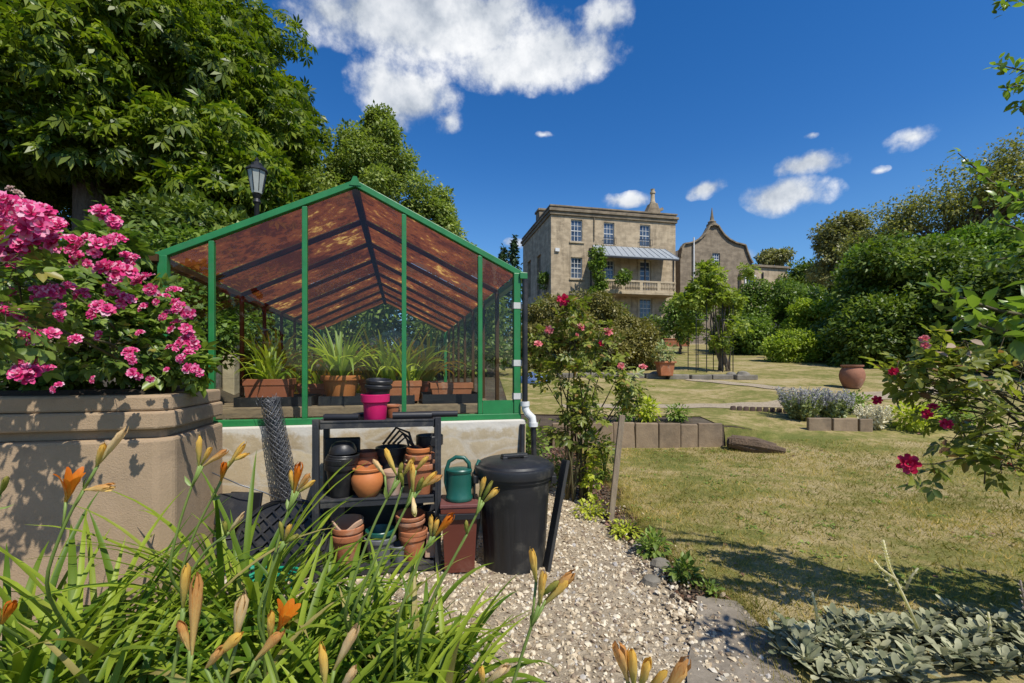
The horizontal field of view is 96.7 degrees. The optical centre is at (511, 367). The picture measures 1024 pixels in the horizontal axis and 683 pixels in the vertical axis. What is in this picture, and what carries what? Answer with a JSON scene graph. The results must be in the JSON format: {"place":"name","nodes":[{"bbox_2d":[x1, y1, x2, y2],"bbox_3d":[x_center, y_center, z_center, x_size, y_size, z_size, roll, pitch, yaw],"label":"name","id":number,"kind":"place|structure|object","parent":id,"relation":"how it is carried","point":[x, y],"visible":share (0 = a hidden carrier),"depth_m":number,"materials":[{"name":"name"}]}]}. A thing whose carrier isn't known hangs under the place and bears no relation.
{"place":"outdoors","nodes":[
{"label":"outdoors","id":0,"kind":"place"},
{"bbox_2d":[0,479,796,682],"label":"gravel path","id":1,"kind":"structure","parent":0,"point":[617,677],"depth_m":2.35,"materials":[{"name":"beige gravel"}]},
{"bbox_2d":[213,492,262,571],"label":"plastic offcuts","id":2,"kind":"object","parent":1,"relation":"on","point":[236,503],"visible":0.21,"depth_m":2.76,"materials":[{"name":"black plastic"}]},
{"bbox_2d":[236,498,331,582],"bbox_3d":[-1.370,1.030,2.731,0.563,0.452,0.221,0,0,0],"label":"lattice tray","id":3,"kind":"object","parent":1,"relation":"on","point":[272,514],"visible":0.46,"depth_m":2.75,"materials":[{"name":"black plastic"}]},
{"bbox_2d":[312,414,440,581],"bbox_3d":[-0.827,0.775,2.868,0.739,0.950,0.344,0,0,-11],"label":"shelf unit","id":4,"kind":"object","parent":1,"relation":"on","point":[326,502],"visible":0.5,"depth_m":2.72,"materials":[{"name":"grey plastic"}]},
{"bbox_2d":[324,463,356,497],"bbox_3d":[-1.046,0.680,2.785,0.188,0.200,0.187,0,0,-11],"label":"flowerpot","id":5,"kind":"object","parent":4,"relation":"on","point":[342,488],"visible":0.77,"depth_m":2.72,"materials":[{"name":"black plastic"}]},
{"bbox_2d":[324,437,360,489],"bbox_3d":[-1.087,0.610,2.914,0.220,0.330,0.049,0,0,-11],"label":"seed tray","id":6,"kind":"object","parent":4,"relation":"on","point":[328,442],"visible":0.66,"depth_m":2.90,"materials":[{"name":"black plastic"}]},
{"bbox_2d":[332,531,362,567],"bbox_3d":[-1.001,1.093,2.763,0.186,0.190,0.185,0,0,-11],"label":"flowerpot","id":7,"kind":"object","parent":4,"relation":"on","point":[339,542],"visible":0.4,"depth_m":2.69,"materials":[{"name":"ceramic"}]},
{"bbox_2d":[331,523,363,537],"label":"flowerpot","id":8,"kind":"object","parent":7,"relation":"in","point":[348,533],"visible":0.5,"depth_m":2.69,"materials":[{"name":"ceramic"}]},
{"bbox_2d":[332,514,363,530],"bbox_3d":[-0.997,0.998,2.764,0.184,0.170,0.184,0,0,-11],"label":"flowerpot","id":9,"kind":"object","parent":8,"relation":"in","point":[348,522],"visible":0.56,"depth_m":2.81,"materials":[{"name":"ceramic"}]},
{"bbox_2d":[351,464,382,497],"bbox_3d":[-0.882,0.692,2.776,0.188,0.176,0.187,0,0,-11],"label":"flowerpot","id":10,"kind":"object","parent":4,"relation":"on","point":[366,482],"visible":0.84,"depth_m":2.71,"materials":[{"name":"ceramic"}]},
{"bbox_2d":[360,394,389,419],"bbox_3d":[-0.839,0.239,2.794,0.174,0.158,0.173,0,0,-11],"label":"flowerpot","id":11,"kind":"object","parent":4,"relation":"on","point":[374,407],"visible":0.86,"depth_m":2.73,"materials":[{"name":"pink plastic"}]},
{"bbox_2d":[345,503,422,548],"bbox_3d":[-0.836,1.018,2.983,0.500,0.299,0.042,0,0,-11],"label":"seed tray","id":12,"kind":"object","parent":4,"relation":"on","point":[369,514],"visible":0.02,"depth_m":2.97,"materials":[{"name":"black plastic"}]},
{"bbox_2d":[375,444,407,489],"bbox_3d":[-0.780,0.645,2.959,0.210,0.270,0.209,0,0,-11],"label":"flowerpot","id":13,"kind":"object","parent":4,"relation":"on","point":[398,452],"visible":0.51,"depth_m":2.89,"materials":[{"name":"black plastic"}]},
{"bbox_2d":[398,534,426,560],"bbox_3d":[-0.617,1.105,2.827,0.172,0.165,0.171,0,0,-11],"label":"flowerpot","id":14,"kind":"object","parent":4,"relation":"on","point":[412,545],"visible":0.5,"depth_m":2.76,"materials":[{"name":"ceramic"}]},
{"bbox_2d":[404,460,434,494],"bbox_3d":[-0.571,0.685,2.857,0.210,0.190,0.209,0,0,-11],"label":"flowerpot","id":15,"kind":"object","parent":4,"relation":"on","point":[425,471],"visible":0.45,"depth_m":2.79,"materials":[{"name":"ceramic"}]},
{"bbox_2d":[439,494,479,572],"bbox_3d":[-0.325,1.021,2.820,0.245,0.418,0.245,0,0,-7],"label":"storage box","id":16,"kind":"object","parent":1,"relation":"on","point":[453,536],"visible":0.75,"depth_m":2.72,"materials":[{"name":"red plastic"}]},
{"bbox_2d":[444,455,480,502],"bbox_3d":[-0.295,0.673,2.810,0.243,0.274,0.144,0,0,-19],"label":"watering can","id":17,"kind":"object","parent":16,"relation":"on","point":[458,482],"visible":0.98,"depth_m":2.75,"materials":[{"name":"green plastic"}]},
{"bbox_2d":[471,452,556,574],"bbox_3d":[0.010,0.898,2.920,0.538,0.698,0.512,0,0,0],"label":"dustbin","id":18,"kind":"object","parent":1,"relation":"on","point":[514,511],"visible":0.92,"depth_m":2.73,"materials":[{"name":"plastic"}]},
{"bbox_2d":[543,459,569,571],"bbox_3d":[0.278,0.920,2.860,0.230,0.672,0.084,0,0,-42],"label":"plank","id":19,"kind":"object","parent":1,"relation":"on","point":[555,519],"visible":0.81,"depth_m":2.84,"materials":[{"name":"black wood"}]},
{"bbox_2d":[59,0,1023,344],"label":"sky","id":20,"kind":"structure","parent":0,"point":[775,118],"materials":[{"name":"blue"}]},
{"bbox_2d":[216,336,931,610],"bbox_3d":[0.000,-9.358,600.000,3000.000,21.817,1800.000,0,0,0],"label":"ground","id":21,"kind":"structure","parent":0,"point":[227,397],"depth_m":6.77,"materials":[{"name":"soil"}]},
{"bbox_2d":[0,386,222,636],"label":"stone planter","id":22,"kind":"object","parent":21,"relation":"on","point":[150,460],"visible":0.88,"depth_m":2.21,"materials":[{"name":"concrete"}]},
{"bbox_2d":[0,185,224,398],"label":"rose bush","id":23,"kind":"object","parent":22,"relation":"on","point":[108,308],"visible":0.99,"depth_m":2.15,"materials":[{"name":"pink plant"}]},
{"bbox_2d":[5,183,258,285],"bbox_3d":[-7.729,-2.178,9.013,6.291,3.050,2.652,0,0,0],"label":"shrub","id":24,"kind":"object","parent":21,"relation":"on","point":[178,209],"visible":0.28,"depth_m":8.23,"materials":[{"name":"green plant"}]},
{"bbox_2d":[1,266,296,394],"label":"boundary wall","id":25,"kind":"structure","parent":21,"relation":"on","point":[226,381],"depth_m":9.03,"materials":[{"name":"stone"}]},
{"bbox_2d":[0,488,314,682],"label":"daylily","id":26,"kind":"object","parent":21,"relation":"on","point":[75,596],"visible":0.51,"depth_m":1.51,"materials":[{"name":"green plant"}]},
{"bbox_2d":[0,0,331,309],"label":"horse chestnut tree","id":27,"kind":"object","parent":21,"relation":"on","point":[116,97],"visible":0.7,"depth_m":11.23,"materials":[{"name":"green plant"}]},
{"bbox_2d":[0,425,336,682],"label":"daylily","id":28,"kind":"object","parent":21,"relation":"on","point":[70,483],"visible":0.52,"depth_m":1.53,"materials":[{"name":"green plant"}]},
{"bbox_2d":[18,584,332,682],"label":"daylily","id":29,"kind":"object","parent":21,"relation":"on","point":[71,666],"visible":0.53,"depth_m":1.31,"materials":[{"name":"green plant"}]},
{"bbox_2d":[134,219,271,388],"bbox_3d":[-4.639,-0.574,6.815,2.222,3.296,1.507,0,0,42],"label":"shrub","id":30,"kind":"object","parent":21,"relation":"on","point":[193,294],"visible":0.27,"depth_m":6.46,"materials":[{"name":"green plant"}]},
{"bbox_2d":[1,434,434,682],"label":"daylily","id":31,"kind":"object","parent":21,"relation":"on","point":[250,585],"visible":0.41,"depth_m":1.74,"materials":[{"name":"green plant"}]},
{"bbox_2d":[245,157,267,375],"bbox_3d":[-5.885,-2.229,10.500,0.444,5.301,0.444,0,0,22],"label":"street lamp","id":32,"kind":"object","parent":21,"relation":"on","point":[257,171],"visible":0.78,"depth_m":10.41,"materials":[{"name":"black metal"}]},
{"bbox_2d":[46,461,474,682],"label":"daylily","id":33,"kind":"object","parent":21,"relation":"on","point":[287,611],"visible":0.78,"depth_m":1.48,"materials":[{"name":"green plant"}]},
{"bbox_2d":[221,271,326,378],"bbox_3d":[-5.786,-0.866,10.581,2.665,3.234,2.543,0,0,0],"label":"shrub","id":34,"kind":"object","parent":21,"relation":"on","point":[287,327],"visible":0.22,"depth_m":10.22,"materials":[{"name":"green plant"}]},
{"bbox_2d":[148,176,526,534],"bbox_3d":[-1.831,0.042,6.187,2.540,2.817,6.120,0,0,-14],"label":"greenhouse","id":35,"kind":"object","parent":21,"relation":"on","point":[493,429],"visible":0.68,"depth_m":3.60,"materials":[{"name":"green paint"}]},
{"bbox_2d":[256,395,301,498],"bbox_3d":[-1.539,0.547,3.033,0.353,0.764,0.149,0,0,23],"label":"wire roll","id":36,"kind":"object","parent":35,"relation":"attached to","point":[283,474],"visible":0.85,"depth_m":3.01,"materials":[{"name":"grey metal"}]},
{"bbox_2d":[216,398,486,419],"bbox_3d":[-1.280,0.620,3.908,2.190,0.660,0.870,0,0,-14],"label":"staging bench","id":37,"kind":"object","parent":35,"relation":"in","point":[230,411],"visible":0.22,"depth_m":3.45,"materials":[{"name":"beige wood"}]},
{"bbox_2d":[231,321,311,380],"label":"potted plant","id":38,"kind":"object","parent":37,"relation":"on","point":[280,351],"visible":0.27,"depth_m":4.12,"materials":[{"name":"green plant"}]},
{"bbox_2d":[234,394,320,406],"bbox_3d":[-1.834,0.253,3.604,0.530,0.070,0.420,0,0,-14],"label":"seed tray","id":39,"kind":"object","parent":37,"relation":"on","point":[243,401],"visible":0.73,"depth_m":3.42,"materials":[{"name":"black plastic"}]},
{"bbox_2d":[217,326,309,397],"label":"potted plant","id":40,"kind":"object","parent":39,"relation":"on","point":[267,380],"visible":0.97,"depth_m":3.47,"materials":[{"name":"green plant"}]},
{"bbox_2d":[282,350,351,394],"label":"potted plant","id":41,"kind":"object","parent":37,"relation":"on","point":[315,384],"visible":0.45,"depth_m":3.92,"materials":[{"name":"green plant"}]},
{"bbox_2d":[318,393,414,405],"bbox_3d":[-1.178,0.253,3.763,0.720,0.070,0.420,0,0,-14],"label":"seed tray","id":42,"kind":"object","parent":37,"relation":"on","point":[324,400],"visible":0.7,"depth_m":3.53,"materials":[{"name":"black plastic"}]},
{"bbox_2d":[292,321,392,395],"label":"potted plant","id":43,"kind":"object","parent":42,"relation":"on","point":[339,370],"visible":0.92,"depth_m":3.59,"materials":[{"name":"green plant"}]},
{"bbox_2d":[336,326,453,400],"bbox_3d":[-0.946,-0.055,3.819,1.067,0.659,0.916,0,0,0],"label":"potted plant","id":44,"kind":"object","parent":42,"relation":"on","point":[415,370],"visible":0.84,"depth_m":3.76,"materials":[{"name":"green plant"}]},
{"bbox_2d":[324,327,411,392],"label":"potted plant","id":45,"kind":"object","parent":37,"relation":"on","point":[366,372],"visible":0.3,"depth_m":4.12,"materials":[{"name":"green plant"}]},
{"bbox_2d":[390,329,469,398],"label":"potted plant","id":46,"kind":"object","parent":37,"relation":"on","point":[427,377],"visible":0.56,"depth_m":4.28,"materials":[{"name":"green plant"}]},
{"bbox_2d":[420,391,476,403],"bbox_3d":[-0.536,0.251,3.918,0.480,0.075,0.420,0,0,-14],"label":"seed tray","id":47,"kind":"object","parent":37,"relation":"on","point":[427,398],"visible":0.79,"depth_m":3.71,"materials":[{"name":"black plastic"}]},
{"bbox_2d":[429,382,472,393],"bbox_3d":[-0.529,0.195,3.930,0.360,0.140,0.200,0,0,-14],"label":"empty trough","id":48,"kind":"object","parent":47,"relation":"on","point":[450,387],"visible":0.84,"depth_m":3.84,"materials":[{"name":"ceramic"}]},
{"bbox_2d":[519,279,537,455],"bbox_3d":[0.125,0.183,3.484,0.150,1.738,0.145,0,0,0],"label":"drainpipe","id":49,"kind":"object","parent":35,"relation":"attached to","point":[528,413],"visible":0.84,"depth_m":3.50,"materials":[{"name":"black plastic"}]},
{"bbox_2d":[166,448,510,682],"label":"daylily","id":50,"kind":"object","parent":21,"relation":"on","point":[381,592],"visible":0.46,"depth_m":1.67,"materials":[{"name":"green plant"}]},
{"bbox_2d":[292,99,476,344],"bbox_3d":[-5.146,-4.870,16.973,8.112,9.910,5.165,0,0,0],"label":"birch tree","id":51,"kind":"object","parent":21,"relation":"on","point":[368,152],"visible":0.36,"depth_m":16.28,"materials":[{"name":"green plant"}]},
{"bbox_2d":[256,477,558,682],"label":"daylily","id":52,"kind":"object","parent":21,"relation":"on","point":[426,623],"visible":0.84,"depth_m":1.58,"materials":[{"name":"green plant"}]},
{"bbox_2d":[318,271,521,380],"bbox_3d":[-2.356,-1.073,12.082,5.282,3.416,3.438,0,0,0],"label":"shrub","id":53,"kind":"object","parent":21,"relation":"on","point":[387,327],"visible":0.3,"depth_m":11.99,"materials":[{"name":"green plant"}]},
{"bbox_2d":[165,548,690,682],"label":"daylily","id":54,"kind":"object","parent":21,"relation":"on","point":[626,660],"visible":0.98,"depth_m":0.94,"materials":[{"name":"green plant"}]},
{"bbox_2d":[501,234,522,334],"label":"conifer","id":55,"kind":"object","parent":21,"relation":"on","point":[514,251],"visible":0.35,"depth_m":54.73,"materials":[{"name":"green plant"}]},
{"bbox_2d":[523,417,552,457],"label":"plant","id":56,"kind":"object","parent":21,"relation":"on","point":[528,447],"visible":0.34,"depth_m":5.14,"materials":[{"name":"green plant"}]},
{"bbox_2d":[503,288,632,369],"bbox_3d":[1.930,-1.182,15.089,4.582,3.024,3.332,0,0,0],"label":"shrub","id":57,"kind":"object","parent":21,"relation":"on","point":[604,309],"visible":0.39,"depth_m":14.70,"materials":[{"name":"green plant"}]},
{"bbox_2d":[521,293,654,501],"bbox_3d":[0.697,0.288,4.200,1.283,1.922,0.720,0,0,0],"label":"rose shrub","id":58,"kind":"object","parent":21,"relation":"on","point":[623,386],"visible":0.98,"depth_m":4.14,"materials":[{"name":"green plant"}]},
{"bbox_2d":[575,426,602,501],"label":"plant","id":59,"kind":"object","parent":21,"relation":"on","point":[590,476],"visible":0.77,"depth_m":4.13,"materials":[{"name":"green plant"}]},
{"bbox_2d":[571,498,610,521],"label":"plant","id":60,"kind":"object","parent":21,"relation":"on","point":[591,508],"visible":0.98,"depth_m":3.74,"materials":[{"name":"yellow plant"}]},
{"bbox_2d":[520,189,678,342],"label":"stone house","id":61,"kind":"structure","parent":21,"relation":"on","point":[557,242],"depth_m":39.19,"materials":[{"name":"beige stone"}]},
{"bbox_2d":[585,244,632,300],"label":"climbing plant","id":62,"kind":"object","parent":21,"relation":"on","point":[599,261],"visible":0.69,"depth_m":36.44,"materials":[{"name":"green plant"}]},
{"bbox_2d":[608,415,624,521],"bbox_3d":[0.843,0.826,3.685,0.186,0.890,0.053,0,0,-32],"label":"wooden stake","id":63,"kind":"object","parent":21,"relation":"on","point":[616,465],"visible":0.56,"depth_m":3.67,"materials":[{"name":"wood"}]},
{"bbox_2d":[604,518,644,539],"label":"plant","id":64,"kind":"object","parent":21,"relation":"on","point":[622,530],"visible":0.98,"depth_m":3.33,"materials":[{"name":"yellow plant"}]},
{"bbox_2d":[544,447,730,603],"bbox_3d":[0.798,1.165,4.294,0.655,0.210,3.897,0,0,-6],"label":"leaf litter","id":65,"kind":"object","parent":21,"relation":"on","point":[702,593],"visible":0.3,"depth_m":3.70,"materials":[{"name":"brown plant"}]},
{"bbox_2d":[541,448,753,612],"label":"soil clods","id":66,"kind":"object","parent":21,"relation":"on","point":[671,596],"visible":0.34,"depth_m":3.69,"materials":[{"name":"brown soil"}]},
{"bbox_2d":[634,394,661,422],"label":"plant","id":67,"kind":"object","parent":21,"relation":"on","point":[646,413],"visible":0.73,"depth_m":6.68,"materials":[{"name":"yellow plant"}]},
{"bbox_2d":[632,525,672,559],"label":"plant","id":68,"kind":"object","parent":21,"relation":"on","point":[654,545],"visible":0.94,"depth_m":2.97,"materials":[{"name":"green plant"}]},
{"bbox_2d":[661,550,706,589],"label":"plant","id":69,"kind":"object","parent":21,"relation":"on","point":[679,566],"visible":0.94,"depth_m":2.63,"materials":[{"name":"green plant"}]},
{"bbox_2d":[657,290,714,353],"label":"shrub","id":70,"kind":"object","parent":21,"relation":"on","point":[673,315],"visible":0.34,"depth_m":21.86,"materials":[{"name":"green plant"}]},
{"bbox_2d":[676,209,753,343],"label":"gabled house","id":71,"kind":"structure","parent":21,"relation":"on","point":[715,241],"depth_m":42.81,"materials":[{"name":"stone"}]},
{"bbox_2d":[739,264,789,327],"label":"flat roofed annex","id":72,"kind":"object","parent":21,"relation":"on","point":[770,273],"visible":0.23,"depth_m":44.70,"materials":[{"name":"stone"}]},
{"bbox_2d":[707,277,827,355],"bbox_3d":[13.766,-2.592,24.385,10.750,4.961,4.609,0,0,-33],"label":"shrub","id":73,"kind":"object","parent":21,"relation":"on","point":[766,314],"visible":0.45,"depth_m":22.79,"materials":[{"name":"green plant"}]},
{"bbox_2d":[753,246,797,265],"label":"tree","id":74,"kind":"object","parent":21,"relation":"on","point":[778,257],"visible":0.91,"depth_m":51.31,"materials":[{"name":"green plant"}]},
{"bbox_2d":[771,255,840,297],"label":"tree","id":75,"kind":"object","parent":21,"relation":"on","point":[797,271],"visible":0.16,"depth_m":44.83,"materials":[{"name":"green plant"}]},
{"bbox_2d":[780,291,842,331],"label":"shrub","id":76,"kind":"object","parent":21,"relation":"on","point":[808,311],"visible":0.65,"depth_m":19.88,"materials":[{"name":"green plant"}]},
{"bbox_2d":[803,208,876,287],"bbox_3d":[24.517,-6.650,33.992,4.997,10.467,3.699,0,0,0],"label":"willow tree","id":77,"kind":"object","parent":21,"relation":"on","point":[829,235],"visible":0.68,"depth_m":33.40,"materials":[{"name":"green plant"}]},
{"bbox_2d":[816,229,1023,372],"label":"hedge","id":78,"kind":"object","parent":21,"relation":"on","point":[868,321],"visible":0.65,"depth_m":14.53,"materials":[{"name":"green plant"}]},
{"bbox_2d":[825,126,1023,265],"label":"olive tree","id":79,"kind":"object","parent":21,"relation":"on","point":[956,209],"visible":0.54,"depth_m":20.50,"materials":[{"name":"green plant"}]},
{"bbox_2d":[830,218,1023,291],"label":"hedge","id":80,"kind":"object","parent":21,"relation":"on","point":[981,233],"visible":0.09,"depth_m":16.87,"materials":[{"name":"green plant"}]},
{"bbox_2d":[953,264,1023,376],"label":"hedge","id":81,"kind":"object","parent":21,"relation":"on","point":[995,340],"visible":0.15,"depth_m":12.28,"materials":[{"name":"green plant"}]},
{"bbox_2d":[687,596,800,682],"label":"paving","id":82,"kind":"structure","parent":0,"point":[704,674],"depth_m":1.98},
{"bbox_2d":[562,379,935,407],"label":"garden path","id":83,"kind":"structure","parent":0,"point":[774,403],"depth_m":8.30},
{"bbox_2d":[499,344,1023,682],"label":"lawn","id":84,"kind":"structure","parent":0,"point":[813,376],"depth_m":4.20,"materials":[{"name":"green plant"}]},
{"bbox_2d":[581,312,665,371],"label":"shrub","id":85,"kind":"object","parent":84,"relation":"on","point":[643,335],"visible":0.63,"depth_m":13.48,"materials":[{"name":"green plant"}]},
{"bbox_2d":[552,422,721,447],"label":"retaining wall","id":86,"kind":"structure","parent":84,"relation":"on","point":[657,435],"depth_m":6.26,"materials":[{"name":"concrete"}]},
{"bbox_2d":[558,372,757,379],"bbox_3d":[3.701,0.219,11.876,5.032,0.206,0.612,0,0,3],"label":"stone edging","id":87,"kind":"object","parent":84,"relation":"on","point":[705,377],"visible":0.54,"depth_m":11.60,"materials":[{"name":"grey stone"}]},
{"bbox_2d":[650,339,679,375],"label":"potted plant","id":88,"kind":"object","parent":87,"relation":"on","point":[664,366],"visible":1,"depth_m":11.45,"materials":[{"name":"green plant"}]},
{"bbox_2d":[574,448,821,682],"bbox_3d":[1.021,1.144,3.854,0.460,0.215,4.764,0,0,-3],"label":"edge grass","id":89,"kind":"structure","parent":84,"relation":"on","point":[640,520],"depth_m":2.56,"materials":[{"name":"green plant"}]},
{"bbox_2d":[669,257,761,372],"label":"rose arch","id":90,"kind":"structure","parent":84,"relation":"on","point":[707,291],"depth_m":13.22,"materials":[{"name":"green metal"}]},
{"bbox_2d":[726,435,785,453],"bbox_3d":[3.186,1.014,5.966,0.681,0.233,0.292,0,0,25],"label":"rotten log","id":91,"kind":"object","parent":84,"relation":"on","point":[749,444],"visible":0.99,"depth_m":5.89,"materials":[{"name":"brown wood"}]},
{"bbox_2d":[757,327,832,362],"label":"shrub","id":92,"kind":"object","parent":84,"relation":"on","point":[802,346],"visible":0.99,"depth_m":16.62,"materials":[{"name":"green plant"}]},
{"bbox_2d":[775,386,828,420],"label":"lavender","id":93,"kind":"object","parent":84,"relation":"on","point":[803,406],"visible":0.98,"depth_m":7.04,"materials":[{"name":"purple plant"}]},
{"bbox_2d":[619,439,1023,622],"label":"lawn weeds","id":94,"kind":"object","parent":84,"relation":"on","point":[860,580],"visible":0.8,"depth_m":3.59,"materials":[{"name":"green plant"}]},
{"bbox_2d":[809,387,855,417],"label":"lavender","id":95,"kind":"object","parent":84,"relation":"on","point":[840,406],"visible":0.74,"depth_m":6.96,"materials":[{"name":"purple plant"}]},
{"bbox_2d":[807,418,872,431],"bbox_3d":[4.750,0.860,6.600,0.930,0.274,0.060,0,0,0],"label":"bed edging","id":96,"kind":"object","parent":84,"relation":"on","point":[839,424],"visible":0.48,"depth_m":6.57,"materials":[{"name":"concrete"}]},
{"bbox_2d":[756,592,940,682],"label":"lambs ear","id":97,"kind":"object","parent":84,"relation":"on","point":[804,647],"visible":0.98,"depth_m":1.86},
{"bbox_2d":[839,365,865,388],"bbox_3d":[7.622,0.195,10.200,0.490,0.525,0.490,0,0,0],"label":"urn","id":98,"kind":"object","parent":84,"relation":"on","point":[852,376],"visible":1,"depth_m":10.04,"materials":[{"name":"ceramic"}]},
{"bbox_2d":[853,403,894,429],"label":"silver plant","id":99,"kind":"object","parent":84,"relation":"on","point":[880,417],"visible":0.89,"depth_m":6.65,"materials":[{"name":"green plant"}]},
{"bbox_2d":[819,540,1000,681],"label":"lambs ear","id":100,"kind":"object","parent":84,"relation":"on","point":[908,630],"visible":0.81,"depth_m":1.96},
{"bbox_2d":[884,401,942,432],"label":"plant","id":101,"kind":"object","parent":84,"relation":"on","point":[912,425],"visible":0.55,"depth_m":6.66,"materials":[{"name":"green plant"}]},
{"bbox_2d":[859,318,1023,502],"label":"rose shrub","id":102,"kind":"object","parent":84,"relation":"on","point":[967,359],"visible":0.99,"depth_m":2.10,"materials":[{"name":"green plant"}]},
{"bbox_2d":[901,607,1023,678],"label":"lambs ear","id":103,"kind":"object","parent":84,"relation":"on","point":[988,640],"visible":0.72,"depth_m":1.93},
{"bbox_2d":[919,0,1023,361],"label":"arching shrub","id":104,"kind":"object","parent":84,"relation":"on","point":[998,324],"visible":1,"depth_m":0.97,"materials":[{"name":"green plant"}]},
{"bbox_2d":[935,580,1023,658],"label":"lambs ear","id":105,"kind":"object","parent":84,"relation":"on","point":[970,612],"visible":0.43,"depth_m":2.14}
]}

